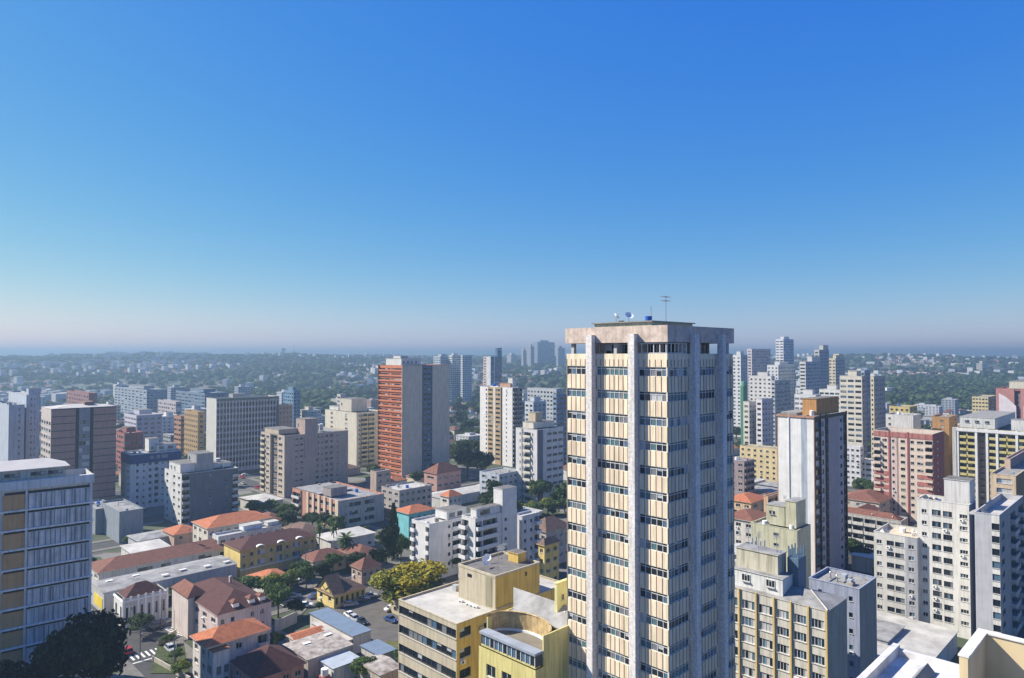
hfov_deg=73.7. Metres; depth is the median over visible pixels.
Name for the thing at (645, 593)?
window
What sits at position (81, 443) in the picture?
window
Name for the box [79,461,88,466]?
window
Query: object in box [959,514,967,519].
window
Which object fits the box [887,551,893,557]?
window
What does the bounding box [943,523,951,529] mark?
window
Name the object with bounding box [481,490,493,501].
tree
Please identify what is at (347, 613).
parked car
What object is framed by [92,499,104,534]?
service block
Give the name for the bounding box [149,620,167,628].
parked car
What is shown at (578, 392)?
window
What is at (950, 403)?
midrise block
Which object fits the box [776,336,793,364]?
skyline tower
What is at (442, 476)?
building
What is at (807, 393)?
midtown block
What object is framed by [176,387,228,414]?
midtown block
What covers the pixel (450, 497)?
house
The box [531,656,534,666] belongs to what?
gallery window
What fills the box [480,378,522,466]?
apartment tower
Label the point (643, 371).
window
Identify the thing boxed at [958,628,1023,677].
parapet block
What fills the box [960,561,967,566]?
window
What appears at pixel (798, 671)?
window
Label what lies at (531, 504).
tree
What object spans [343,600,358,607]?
parked car
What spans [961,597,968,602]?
window
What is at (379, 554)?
tree
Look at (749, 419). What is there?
midtown block
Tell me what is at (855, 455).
apartment block
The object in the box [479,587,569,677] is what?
corner building
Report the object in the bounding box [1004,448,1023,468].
stair tower
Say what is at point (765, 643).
window
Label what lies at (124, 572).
window
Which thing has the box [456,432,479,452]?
midrise block
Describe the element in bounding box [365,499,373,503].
window
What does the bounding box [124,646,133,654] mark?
parked car
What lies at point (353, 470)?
house
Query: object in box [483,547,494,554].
window
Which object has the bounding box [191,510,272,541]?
long house
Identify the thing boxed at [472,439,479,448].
tree
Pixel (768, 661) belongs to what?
window
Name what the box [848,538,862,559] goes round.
tree
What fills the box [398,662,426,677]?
window
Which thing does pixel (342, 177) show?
sky
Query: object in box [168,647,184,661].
bush
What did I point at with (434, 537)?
apartment block
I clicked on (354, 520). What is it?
window
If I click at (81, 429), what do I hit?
window
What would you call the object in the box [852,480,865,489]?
tree
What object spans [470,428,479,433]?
tree
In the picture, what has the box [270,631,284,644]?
tree
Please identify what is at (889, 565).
window
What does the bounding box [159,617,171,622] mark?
parked car
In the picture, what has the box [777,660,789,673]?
window
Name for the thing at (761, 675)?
window
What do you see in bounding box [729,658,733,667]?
window
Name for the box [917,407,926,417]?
midrise block
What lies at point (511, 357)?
skyline tower
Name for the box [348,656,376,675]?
tree
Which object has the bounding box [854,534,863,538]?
window
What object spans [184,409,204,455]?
midtown block
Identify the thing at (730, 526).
window
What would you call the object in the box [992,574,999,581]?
window
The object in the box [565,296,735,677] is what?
residential tower
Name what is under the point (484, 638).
gallery window
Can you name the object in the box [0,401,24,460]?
apartment block
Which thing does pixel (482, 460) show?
tree
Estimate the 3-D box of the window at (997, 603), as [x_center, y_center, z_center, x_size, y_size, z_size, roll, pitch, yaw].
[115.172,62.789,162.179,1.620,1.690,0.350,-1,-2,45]
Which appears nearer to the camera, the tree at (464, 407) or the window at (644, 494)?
the window at (644, 494)
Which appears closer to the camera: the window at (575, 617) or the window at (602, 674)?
the window at (602, 674)
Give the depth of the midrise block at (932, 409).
779.44 m
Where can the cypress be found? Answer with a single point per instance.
(393, 519)
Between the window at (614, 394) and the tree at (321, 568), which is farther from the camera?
the tree at (321, 568)
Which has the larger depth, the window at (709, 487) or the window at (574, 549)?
the window at (574, 549)
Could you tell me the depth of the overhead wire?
164.43 m
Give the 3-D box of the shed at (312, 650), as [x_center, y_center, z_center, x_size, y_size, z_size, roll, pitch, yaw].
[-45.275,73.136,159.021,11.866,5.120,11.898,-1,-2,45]
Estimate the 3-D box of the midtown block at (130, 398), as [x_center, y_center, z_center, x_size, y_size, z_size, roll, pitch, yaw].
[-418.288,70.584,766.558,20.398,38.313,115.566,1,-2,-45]
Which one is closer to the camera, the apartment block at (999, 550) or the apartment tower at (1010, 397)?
the apartment block at (999, 550)
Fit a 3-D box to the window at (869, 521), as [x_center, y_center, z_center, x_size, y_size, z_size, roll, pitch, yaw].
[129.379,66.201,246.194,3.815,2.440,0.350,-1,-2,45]
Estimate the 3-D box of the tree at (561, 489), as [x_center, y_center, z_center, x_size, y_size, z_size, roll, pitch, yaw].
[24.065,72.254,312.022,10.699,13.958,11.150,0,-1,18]
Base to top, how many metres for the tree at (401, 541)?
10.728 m
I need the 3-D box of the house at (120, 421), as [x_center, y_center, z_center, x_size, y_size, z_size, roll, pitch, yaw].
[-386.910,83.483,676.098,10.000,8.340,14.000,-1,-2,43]
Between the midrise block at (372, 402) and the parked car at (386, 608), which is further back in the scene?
the midrise block at (372, 402)
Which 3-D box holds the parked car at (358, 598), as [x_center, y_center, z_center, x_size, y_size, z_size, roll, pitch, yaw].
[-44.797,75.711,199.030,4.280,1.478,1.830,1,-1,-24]
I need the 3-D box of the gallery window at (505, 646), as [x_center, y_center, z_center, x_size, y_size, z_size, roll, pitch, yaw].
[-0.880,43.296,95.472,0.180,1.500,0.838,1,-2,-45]
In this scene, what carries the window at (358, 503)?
in the apartment block at (355, 505)
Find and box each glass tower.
[483,356,501,385]
[495,348,501,381]
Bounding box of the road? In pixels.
[39,406,962,677]
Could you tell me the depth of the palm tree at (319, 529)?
244.90 m
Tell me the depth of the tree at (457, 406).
831.64 m
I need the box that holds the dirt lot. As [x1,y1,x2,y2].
[371,542,384,548]
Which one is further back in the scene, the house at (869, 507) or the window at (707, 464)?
the house at (869, 507)
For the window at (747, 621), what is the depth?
123.88 m
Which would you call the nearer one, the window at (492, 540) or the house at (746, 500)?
the window at (492, 540)
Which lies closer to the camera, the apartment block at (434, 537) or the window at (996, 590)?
the window at (996, 590)
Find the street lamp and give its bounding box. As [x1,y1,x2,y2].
[161,595,168,627]
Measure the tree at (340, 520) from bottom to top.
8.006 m
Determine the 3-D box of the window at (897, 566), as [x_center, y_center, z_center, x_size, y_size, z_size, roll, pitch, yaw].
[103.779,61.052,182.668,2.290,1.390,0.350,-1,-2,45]
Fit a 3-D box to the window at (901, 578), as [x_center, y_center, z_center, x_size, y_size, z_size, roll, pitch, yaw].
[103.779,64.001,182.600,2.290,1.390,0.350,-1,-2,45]
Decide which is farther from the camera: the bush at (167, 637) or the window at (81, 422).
the window at (81, 422)
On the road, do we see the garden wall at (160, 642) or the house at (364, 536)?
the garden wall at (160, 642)
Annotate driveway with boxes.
[294,589,316,614]
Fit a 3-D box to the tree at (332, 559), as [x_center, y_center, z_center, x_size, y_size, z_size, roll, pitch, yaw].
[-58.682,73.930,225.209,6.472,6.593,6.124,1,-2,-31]
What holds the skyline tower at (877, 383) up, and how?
on the ground at (154, 519)
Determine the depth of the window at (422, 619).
114.34 m
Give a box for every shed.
[282,630,352,677]
[285,625,323,642]
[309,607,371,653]
[319,650,359,677]
[356,654,397,677]
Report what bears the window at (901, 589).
in the apartment block at (896, 560)
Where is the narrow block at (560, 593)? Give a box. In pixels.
[554,578,566,611]
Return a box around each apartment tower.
[8,388,40,458]
[325,397,377,466]
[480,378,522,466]
[740,381,747,444]
[776,396,848,575]
[873,427,943,522]
[996,379,1023,418]
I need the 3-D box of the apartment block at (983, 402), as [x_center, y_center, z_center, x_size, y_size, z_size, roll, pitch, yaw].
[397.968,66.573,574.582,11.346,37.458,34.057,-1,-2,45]
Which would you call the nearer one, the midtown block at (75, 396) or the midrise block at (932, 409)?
the midtown block at (75, 396)
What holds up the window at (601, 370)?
in the residential tower at (650, 517)
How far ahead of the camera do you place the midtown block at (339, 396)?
561.11 m
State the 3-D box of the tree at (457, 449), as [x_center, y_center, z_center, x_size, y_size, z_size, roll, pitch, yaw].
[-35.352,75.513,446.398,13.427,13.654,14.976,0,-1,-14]
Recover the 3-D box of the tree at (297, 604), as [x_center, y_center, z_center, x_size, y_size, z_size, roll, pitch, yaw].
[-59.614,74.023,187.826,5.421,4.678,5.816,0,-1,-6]
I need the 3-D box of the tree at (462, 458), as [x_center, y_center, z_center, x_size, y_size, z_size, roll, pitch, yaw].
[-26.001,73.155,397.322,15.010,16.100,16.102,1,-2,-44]
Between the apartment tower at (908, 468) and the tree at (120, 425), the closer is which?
the apartment tower at (908, 468)
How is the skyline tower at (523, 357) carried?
on the ground at (154, 519)
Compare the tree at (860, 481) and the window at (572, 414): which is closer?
the window at (572, 414)
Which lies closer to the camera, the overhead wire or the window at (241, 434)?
the overhead wire
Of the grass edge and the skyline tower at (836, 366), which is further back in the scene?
the skyline tower at (836, 366)
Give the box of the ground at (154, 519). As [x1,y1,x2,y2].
[0,355,1023,677]
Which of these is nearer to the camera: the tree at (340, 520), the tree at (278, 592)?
the tree at (278, 592)
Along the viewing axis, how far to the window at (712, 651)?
90.96 m
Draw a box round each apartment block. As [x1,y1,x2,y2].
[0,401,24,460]
[121,437,181,507]
[164,450,238,524]
[260,417,347,497]
[291,481,383,529]
[410,504,466,578]
[458,485,516,576]
[516,412,562,502]
[517,510,541,560]
[734,457,755,494]
[734,527,847,677]
[808,567,876,677]
[847,445,863,485]
[848,507,907,548]
[862,458,873,481]
[874,523,919,620]
[889,404,916,412]
[916,475,975,639]
[932,414,957,477]
[968,493,1023,636]
[972,395,995,412]
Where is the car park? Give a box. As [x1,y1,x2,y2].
[331,585,398,641]
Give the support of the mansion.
on the ground at (154, 519)
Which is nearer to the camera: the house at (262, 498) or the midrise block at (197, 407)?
the house at (262, 498)
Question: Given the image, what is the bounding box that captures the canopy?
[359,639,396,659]
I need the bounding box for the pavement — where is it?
[40,422,929,677]
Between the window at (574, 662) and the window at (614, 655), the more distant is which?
the window at (574, 662)
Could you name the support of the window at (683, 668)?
in the residential tower at (650, 517)
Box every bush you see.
[158,633,174,642]
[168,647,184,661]
[169,659,192,673]
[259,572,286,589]
[314,602,324,609]
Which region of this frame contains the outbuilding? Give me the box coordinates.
[310,620,352,642]
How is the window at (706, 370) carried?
in the residential tower at (650, 517)
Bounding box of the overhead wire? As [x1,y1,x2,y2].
[130,603,177,640]
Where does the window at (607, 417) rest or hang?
in the residential tower at (650, 517)
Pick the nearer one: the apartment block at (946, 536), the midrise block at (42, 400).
the apartment block at (946, 536)
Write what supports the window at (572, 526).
in the residential tower at (650, 517)
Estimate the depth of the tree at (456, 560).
223.49 m
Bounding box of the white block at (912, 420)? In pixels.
[886,411,920,428]
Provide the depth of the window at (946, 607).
176.02 m
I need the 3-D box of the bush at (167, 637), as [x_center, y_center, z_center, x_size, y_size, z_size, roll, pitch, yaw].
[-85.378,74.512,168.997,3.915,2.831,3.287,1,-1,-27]
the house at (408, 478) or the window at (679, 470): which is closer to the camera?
the window at (679, 470)
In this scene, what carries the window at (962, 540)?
in the apartment block at (946, 536)
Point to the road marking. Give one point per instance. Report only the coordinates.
(142, 654)
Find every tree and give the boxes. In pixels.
[0,659,57,677]
[26,607,131,677]
[74,623,127,677]
[116,423,123,428]
[125,612,154,632]
[168,587,171,602]
[239,575,265,588]
[245,500,261,508]
[258,498,279,511]
[263,582,293,617]
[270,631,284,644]
[273,503,295,511]
[276,509,298,524]
[282,569,299,589]
[286,599,305,611]
[289,561,308,571]
[296,565,315,587]
[302,512,318,524]
[313,512,331,531]
[314,519,323,548]
[314,562,331,577]
[324,552,343,572]
[325,515,345,529]
[329,520,337,537]
[335,531,354,548]
[345,551,366,561]
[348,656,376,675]
[367,463,379,471]
[367,558,448,602]
[368,547,389,562]
[377,525,395,563]
[391,533,410,563]
[393,649,397,662]
[409,471,423,480]
[450,444,467,464]
[451,557,461,563]
[452,403,461,410]
[453,411,460,422]
[453,451,474,477]
[456,416,467,421]
[456,441,472,451]
[458,420,472,429]
[459,409,468,416]
[459,439,472,447]
[461,404,467,409]
[469,451,494,469]
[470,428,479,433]
[472,406,479,416]
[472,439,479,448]
[474,419,479,425]
[477,495,487,503]
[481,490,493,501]
[486,479,502,491]
[486,494,493,503]
[517,499,522,509]
[523,500,542,509]
[528,479,552,500]
[538,497,558,514]
[548,508,556,514]
[549,490,559,511]
[554,483,566,512]
[554,494,566,514]
[733,426,740,439]
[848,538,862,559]
[848,545,873,553]
[852,478,870,489]
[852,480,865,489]
[862,481,873,489]
[921,424,931,429]
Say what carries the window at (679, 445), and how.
in the residential tower at (650, 517)
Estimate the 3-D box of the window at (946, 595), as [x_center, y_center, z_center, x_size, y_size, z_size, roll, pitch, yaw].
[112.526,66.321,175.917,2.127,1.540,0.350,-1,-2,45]
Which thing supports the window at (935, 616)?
in the apartment block at (946, 536)
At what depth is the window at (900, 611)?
182.45 m
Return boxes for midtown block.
[66,390,96,403]
[114,384,166,418]
[116,426,142,470]
[124,408,161,448]
[158,399,181,414]
[174,415,183,456]
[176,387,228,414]
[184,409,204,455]
[283,387,299,427]
[337,394,345,404]
[525,396,545,420]
[527,387,560,419]
[553,393,566,464]
[743,401,755,443]
[756,398,773,445]
[771,379,789,446]
[794,389,820,409]
[819,385,839,410]
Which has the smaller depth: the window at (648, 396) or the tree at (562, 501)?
the window at (648, 396)
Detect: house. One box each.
[91,538,223,581]
[113,580,168,627]
[116,419,124,423]
[120,539,170,554]
[127,529,167,543]
[162,524,192,545]
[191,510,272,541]
[229,644,306,677]
[239,493,282,511]
[246,568,293,594]
[263,511,285,529]
[282,521,322,533]
[299,548,347,575]
[314,573,367,607]
[316,526,375,549]
[337,543,380,567]
[348,464,359,475]
[349,556,382,584]
[353,481,369,489]
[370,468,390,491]
[381,481,431,516]
[390,581,442,615]
[391,475,406,483]
[395,504,434,542]
[405,474,423,482]
[440,489,462,506]
[450,427,460,434]
[465,407,474,413]
[480,467,516,494]
[517,506,542,519]
[539,515,566,563]
[563,465,566,479]
[734,492,763,511]
[734,508,765,543]
[754,478,765,485]
[755,485,777,494]
[759,481,777,487]
[764,491,777,511]
[848,489,891,512]
[849,547,873,573]
[857,503,880,510]
[923,415,933,419]
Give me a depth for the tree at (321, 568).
213.79 m
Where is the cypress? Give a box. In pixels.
[387,502,401,558]
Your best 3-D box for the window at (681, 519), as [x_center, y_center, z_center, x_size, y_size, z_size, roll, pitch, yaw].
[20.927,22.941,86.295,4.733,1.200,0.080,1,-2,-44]
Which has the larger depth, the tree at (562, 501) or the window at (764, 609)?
the tree at (562, 501)
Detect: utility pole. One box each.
[135,628,143,660]
[169,638,179,673]
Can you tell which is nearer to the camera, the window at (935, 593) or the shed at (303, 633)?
the shed at (303, 633)
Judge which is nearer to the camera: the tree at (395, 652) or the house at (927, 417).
the tree at (395, 652)
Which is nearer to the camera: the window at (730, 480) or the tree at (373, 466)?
the window at (730, 480)
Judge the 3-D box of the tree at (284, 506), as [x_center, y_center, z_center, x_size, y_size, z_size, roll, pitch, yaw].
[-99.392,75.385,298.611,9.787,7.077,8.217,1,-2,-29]
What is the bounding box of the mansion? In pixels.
[222,528,317,577]
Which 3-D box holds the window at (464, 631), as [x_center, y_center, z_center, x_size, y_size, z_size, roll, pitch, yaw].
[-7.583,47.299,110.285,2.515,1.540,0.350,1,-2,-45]
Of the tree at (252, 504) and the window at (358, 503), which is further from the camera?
the tree at (252, 504)
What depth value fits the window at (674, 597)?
86.09 m
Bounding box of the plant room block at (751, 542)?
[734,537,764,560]
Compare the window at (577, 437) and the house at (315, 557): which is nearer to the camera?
the window at (577, 437)
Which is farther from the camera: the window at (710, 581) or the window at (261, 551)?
the window at (261, 551)
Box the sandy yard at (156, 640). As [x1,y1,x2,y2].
[152,635,174,643]
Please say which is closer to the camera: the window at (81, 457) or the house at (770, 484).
the window at (81, 457)
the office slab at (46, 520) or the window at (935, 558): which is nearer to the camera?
the office slab at (46, 520)
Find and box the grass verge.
[150,643,188,672]
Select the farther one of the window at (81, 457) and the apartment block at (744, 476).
the apartment block at (744, 476)
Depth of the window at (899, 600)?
182.50 m
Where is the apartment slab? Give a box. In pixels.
[952,410,1023,508]
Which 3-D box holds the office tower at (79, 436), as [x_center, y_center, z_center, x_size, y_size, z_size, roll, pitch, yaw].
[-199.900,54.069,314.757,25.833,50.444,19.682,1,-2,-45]
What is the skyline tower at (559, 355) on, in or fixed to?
on the ground at (154, 519)
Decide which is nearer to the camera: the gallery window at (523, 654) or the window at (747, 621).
the gallery window at (523, 654)
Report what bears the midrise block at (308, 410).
on the ground at (154, 519)
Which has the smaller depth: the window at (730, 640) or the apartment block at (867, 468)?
the window at (730, 640)
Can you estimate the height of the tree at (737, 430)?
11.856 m
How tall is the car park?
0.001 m
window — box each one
[79,420,89,424]
[79,427,89,431]
[79,434,89,438]
[79,441,89,445]
[79,448,88,452]
[79,455,88,459]
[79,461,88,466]
[118,570,128,575]
[138,566,151,571]
[161,562,170,566]
[198,553,210,559]
[216,430,264,466]
[236,641,241,649]
[257,558,265,564]
[258,548,265,554]
[258,634,265,642]
[276,545,281,552]
[276,554,281,561]
[293,541,299,547]
[293,550,299,556]
[295,670,300,677]
[349,501,360,506]
[349,509,360,514]
[349,517,360,523]
[364,515,374,520]
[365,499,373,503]
[365,507,374,511]
[398,606,455,639]
[398,625,455,660]
[398,644,455,677]
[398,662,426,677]
[452,539,458,546]
[452,549,458,554]
[459,625,471,638]
[459,646,470,659]
[460,667,471,677]
[482,635,486,644]
[483,518,494,524]
[483,528,494,534]
[483,537,494,544]
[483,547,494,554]
[486,664,494,677]
[487,637,490,646]
[491,638,494,648]
[495,640,498,650]
[499,642,503,652]
[502,671,510,677]
[504,644,507,654]
[508,646,511,656]
[512,647,516,658]
[517,650,521,660]
[522,652,525,662]
[526,653,530,664]
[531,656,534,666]
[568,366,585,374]
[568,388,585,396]
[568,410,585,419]
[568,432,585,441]
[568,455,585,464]
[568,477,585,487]
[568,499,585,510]
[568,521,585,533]
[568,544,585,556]
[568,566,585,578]
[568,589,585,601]
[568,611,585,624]
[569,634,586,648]
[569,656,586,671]
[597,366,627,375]
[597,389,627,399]
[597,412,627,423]
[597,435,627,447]
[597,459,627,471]
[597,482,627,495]
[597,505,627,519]
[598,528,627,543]
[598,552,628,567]
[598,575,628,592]
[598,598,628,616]
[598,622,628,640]
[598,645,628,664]
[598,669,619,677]
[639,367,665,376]
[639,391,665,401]
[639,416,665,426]
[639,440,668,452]
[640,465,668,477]
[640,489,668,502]
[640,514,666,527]
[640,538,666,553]
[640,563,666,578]
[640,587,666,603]
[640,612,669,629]
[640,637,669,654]
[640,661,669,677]
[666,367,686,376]
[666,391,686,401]
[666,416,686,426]
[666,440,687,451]
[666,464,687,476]
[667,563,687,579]
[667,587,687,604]
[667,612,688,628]
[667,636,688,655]
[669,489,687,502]
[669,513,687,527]
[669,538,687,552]
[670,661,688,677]
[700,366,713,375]
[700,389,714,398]
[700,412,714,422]
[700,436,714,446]
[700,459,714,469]
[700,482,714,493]
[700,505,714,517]
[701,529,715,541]
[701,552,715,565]
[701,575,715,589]
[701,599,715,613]
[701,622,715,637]
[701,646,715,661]
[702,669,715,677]
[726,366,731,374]
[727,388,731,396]
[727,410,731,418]
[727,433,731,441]
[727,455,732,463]
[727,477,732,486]
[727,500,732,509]
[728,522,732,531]
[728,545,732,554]
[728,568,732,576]
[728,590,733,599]
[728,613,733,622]
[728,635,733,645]
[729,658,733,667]
[741,599,754,611]
[741,616,754,628]
[741,632,754,645]
[741,649,754,661]
[741,665,754,677]
[758,604,772,616]
[758,620,772,633]
[758,637,772,650]
[758,654,772,667]
[759,671,772,677]
[776,609,788,620]
[776,626,788,638]
[776,643,788,655]
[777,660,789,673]
[793,613,806,625]
[793,631,806,643]
[793,648,806,661]
[794,666,806,677]
[811,618,824,630]
[811,654,824,666]
[812,636,824,648]
[812,672,824,677]
[853,517,863,522]
[854,525,863,530]
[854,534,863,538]
[865,519,875,523]
[865,527,875,532]
[865,535,873,540]
[877,521,887,525]
[887,540,893,546]
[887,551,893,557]
[887,562,893,568]
[887,573,894,579]
[887,584,894,590]
[887,595,894,601]
[888,606,894,612]
[895,542,903,547]
[895,553,903,559]
[895,564,904,570]
[896,575,903,581]
[896,586,904,592]
[896,597,904,603]
[896,608,904,614]
[932,509,940,516]
[932,521,940,527]
[932,532,940,539]
[932,544,940,550]
[933,556,940,562]
[933,567,941,574]
[933,579,941,585]
[933,590,941,597]
[933,602,941,609]
[933,613,941,620]
[943,511,951,517]
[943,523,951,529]
[943,534,952,541]
[943,546,952,552]
[944,558,952,564]
[944,569,952,576]
[944,581,952,588]
[944,593,952,599]
[944,604,952,611]
[945,616,953,623]
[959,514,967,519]
[960,526,967,531]
[960,538,967,542]
[960,550,967,554]
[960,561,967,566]
[960,573,967,578]
[960,585,968,590]
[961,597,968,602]
[961,609,968,614]
[961,621,968,626]
[992,523,998,530]
[992,536,999,543]
[992,548,999,556]
[992,561,999,569]
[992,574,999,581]
[992,586,999,594]
[993,599,1000,607]
[993,612,1000,620]
[993,624,1000,632]
[996,488,1011,493]
[997,478,1011,484]
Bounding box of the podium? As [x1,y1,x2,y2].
[877,611,958,661]
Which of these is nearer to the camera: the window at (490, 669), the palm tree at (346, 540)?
the window at (490, 669)
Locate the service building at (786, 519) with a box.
[751,495,810,587]
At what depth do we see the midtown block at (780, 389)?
524.22 m
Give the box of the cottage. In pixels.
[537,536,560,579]
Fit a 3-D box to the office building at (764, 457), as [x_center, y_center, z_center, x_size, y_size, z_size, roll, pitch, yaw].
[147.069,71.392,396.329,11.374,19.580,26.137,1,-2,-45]
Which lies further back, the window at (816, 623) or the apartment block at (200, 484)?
the apartment block at (200, 484)
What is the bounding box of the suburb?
[0,351,1023,414]
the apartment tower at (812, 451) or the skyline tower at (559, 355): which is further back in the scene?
the skyline tower at (559, 355)
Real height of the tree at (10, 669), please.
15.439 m
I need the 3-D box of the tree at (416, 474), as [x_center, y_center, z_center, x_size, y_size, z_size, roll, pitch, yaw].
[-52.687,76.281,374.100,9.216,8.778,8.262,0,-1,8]
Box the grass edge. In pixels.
[385,641,397,649]
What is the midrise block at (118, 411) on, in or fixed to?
on the ground at (154, 519)
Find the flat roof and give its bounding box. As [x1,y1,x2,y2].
[857,643,958,677]
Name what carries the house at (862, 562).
on the ground at (154, 519)
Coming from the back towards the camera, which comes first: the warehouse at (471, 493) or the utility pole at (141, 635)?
the warehouse at (471, 493)
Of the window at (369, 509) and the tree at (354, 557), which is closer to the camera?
the tree at (354, 557)
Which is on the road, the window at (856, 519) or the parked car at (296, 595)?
the parked car at (296, 595)
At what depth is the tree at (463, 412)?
715.74 m
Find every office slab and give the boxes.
[0,458,93,677]
[206,393,278,470]
[276,404,292,426]
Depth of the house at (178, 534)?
253.45 m
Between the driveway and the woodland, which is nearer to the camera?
the driveway
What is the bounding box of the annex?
[212,519,281,544]
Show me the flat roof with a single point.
(893, 660)
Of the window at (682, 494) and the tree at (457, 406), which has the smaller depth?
the window at (682, 494)
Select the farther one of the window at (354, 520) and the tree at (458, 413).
the tree at (458, 413)
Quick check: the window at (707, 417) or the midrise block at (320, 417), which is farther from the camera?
the midrise block at (320, 417)
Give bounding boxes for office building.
[398,543,558,677]
[740,444,777,481]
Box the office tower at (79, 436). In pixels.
[41,401,116,500]
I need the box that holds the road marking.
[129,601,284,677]
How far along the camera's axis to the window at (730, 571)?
95.26 m
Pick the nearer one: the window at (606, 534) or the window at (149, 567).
the window at (606, 534)
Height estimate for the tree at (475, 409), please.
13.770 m
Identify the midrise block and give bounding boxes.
[40,396,44,408]
[46,402,65,405]
[106,401,120,419]
[113,382,126,395]
[162,412,176,441]
[163,432,205,446]
[167,385,184,400]
[184,405,205,431]
[234,384,249,395]
[277,389,287,403]
[300,406,320,417]
[305,413,324,423]
[367,398,377,408]
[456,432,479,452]
[522,390,526,402]
[885,401,890,411]
[914,403,929,407]
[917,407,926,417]
[925,404,942,414]
[941,397,958,414]
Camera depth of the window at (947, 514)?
176.54 m
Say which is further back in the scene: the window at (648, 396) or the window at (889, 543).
the window at (889, 543)
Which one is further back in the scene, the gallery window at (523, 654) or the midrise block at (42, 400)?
the midrise block at (42, 400)
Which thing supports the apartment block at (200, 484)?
on the ground at (154, 519)
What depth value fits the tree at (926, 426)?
620.27 m
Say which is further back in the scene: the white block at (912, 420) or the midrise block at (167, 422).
the midrise block at (167, 422)
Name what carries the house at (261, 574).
on the ground at (154, 519)
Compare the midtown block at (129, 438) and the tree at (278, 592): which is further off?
the midtown block at (129, 438)
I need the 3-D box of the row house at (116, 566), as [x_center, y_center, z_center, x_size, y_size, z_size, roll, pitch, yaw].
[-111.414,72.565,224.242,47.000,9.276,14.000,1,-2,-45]
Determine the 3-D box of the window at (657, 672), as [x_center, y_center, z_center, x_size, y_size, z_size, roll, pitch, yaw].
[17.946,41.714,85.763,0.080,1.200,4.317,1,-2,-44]
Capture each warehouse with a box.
[91,555,237,613]
[432,484,479,507]
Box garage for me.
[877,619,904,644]
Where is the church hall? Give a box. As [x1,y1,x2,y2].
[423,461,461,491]
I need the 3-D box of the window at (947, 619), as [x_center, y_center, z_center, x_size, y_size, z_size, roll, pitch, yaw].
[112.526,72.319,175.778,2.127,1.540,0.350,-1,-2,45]
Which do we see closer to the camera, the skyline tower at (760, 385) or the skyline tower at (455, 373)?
the skyline tower at (760, 385)
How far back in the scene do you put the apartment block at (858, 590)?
129.57 m
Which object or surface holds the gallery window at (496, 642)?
in the corner building at (527, 635)
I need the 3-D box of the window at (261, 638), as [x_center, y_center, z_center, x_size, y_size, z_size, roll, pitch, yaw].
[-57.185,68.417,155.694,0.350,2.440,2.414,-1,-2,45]
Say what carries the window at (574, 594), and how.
in the residential tower at (650, 517)
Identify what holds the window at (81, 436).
in the office tower at (79, 436)
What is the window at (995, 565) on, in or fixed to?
in the apartment block at (999, 550)
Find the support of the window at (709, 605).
in the residential tower at (650, 517)
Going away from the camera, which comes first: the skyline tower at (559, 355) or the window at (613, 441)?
the window at (613, 441)
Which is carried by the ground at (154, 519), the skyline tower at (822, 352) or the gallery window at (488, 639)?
the skyline tower at (822, 352)
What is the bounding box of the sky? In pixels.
[0,0,1023,356]
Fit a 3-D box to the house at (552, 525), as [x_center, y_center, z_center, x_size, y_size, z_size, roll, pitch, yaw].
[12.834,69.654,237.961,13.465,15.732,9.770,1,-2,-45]
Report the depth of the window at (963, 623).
173.38 m
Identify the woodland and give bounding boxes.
[0,352,1023,421]
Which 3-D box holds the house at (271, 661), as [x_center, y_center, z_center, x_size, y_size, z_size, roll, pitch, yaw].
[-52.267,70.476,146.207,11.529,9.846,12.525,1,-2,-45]
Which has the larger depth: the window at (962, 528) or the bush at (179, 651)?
the window at (962, 528)
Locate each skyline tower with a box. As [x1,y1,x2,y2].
[433,354,448,364]
[449,353,460,403]
[461,355,471,403]
[507,353,516,362]
[521,349,526,365]
[526,344,533,365]
[532,340,554,365]
[555,346,564,365]
[733,351,747,436]
[747,349,770,400]
[749,372,774,400]
[767,361,795,409]
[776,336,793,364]
[800,356,820,393]
[814,345,828,388]
[829,354,844,388]
[840,370,867,457]
[861,363,870,448]
[870,375,885,458]
[976,361,987,370]
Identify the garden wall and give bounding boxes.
[152,656,190,677]
[158,629,176,645]
[274,611,296,631]
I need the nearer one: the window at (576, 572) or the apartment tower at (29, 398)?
the window at (576, 572)
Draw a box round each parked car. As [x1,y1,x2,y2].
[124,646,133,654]
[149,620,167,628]
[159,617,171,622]
[164,642,173,651]
[280,599,293,607]
[286,592,300,598]
[302,601,313,607]
[308,592,316,599]
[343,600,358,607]
[343,610,352,616]
[348,613,358,621]
[353,596,365,601]
[357,616,368,624]
[365,592,377,597]
[383,605,389,611]
[383,614,397,623]
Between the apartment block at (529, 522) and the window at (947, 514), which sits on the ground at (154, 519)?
the apartment block at (529, 522)
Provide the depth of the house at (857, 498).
295.77 m
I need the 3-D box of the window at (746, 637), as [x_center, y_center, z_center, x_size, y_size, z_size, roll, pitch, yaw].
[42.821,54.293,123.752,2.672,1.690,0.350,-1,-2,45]
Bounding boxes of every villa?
[171,576,272,639]
[189,618,271,677]
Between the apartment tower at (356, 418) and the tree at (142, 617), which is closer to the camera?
the tree at (142, 617)
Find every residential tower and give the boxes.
[378,356,449,477]
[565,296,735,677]
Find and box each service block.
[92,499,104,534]
[101,499,143,543]
[990,461,1023,530]
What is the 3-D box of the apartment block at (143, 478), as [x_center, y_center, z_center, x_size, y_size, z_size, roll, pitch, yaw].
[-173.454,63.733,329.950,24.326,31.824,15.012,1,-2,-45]
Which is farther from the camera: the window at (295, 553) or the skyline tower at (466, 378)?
the skyline tower at (466, 378)

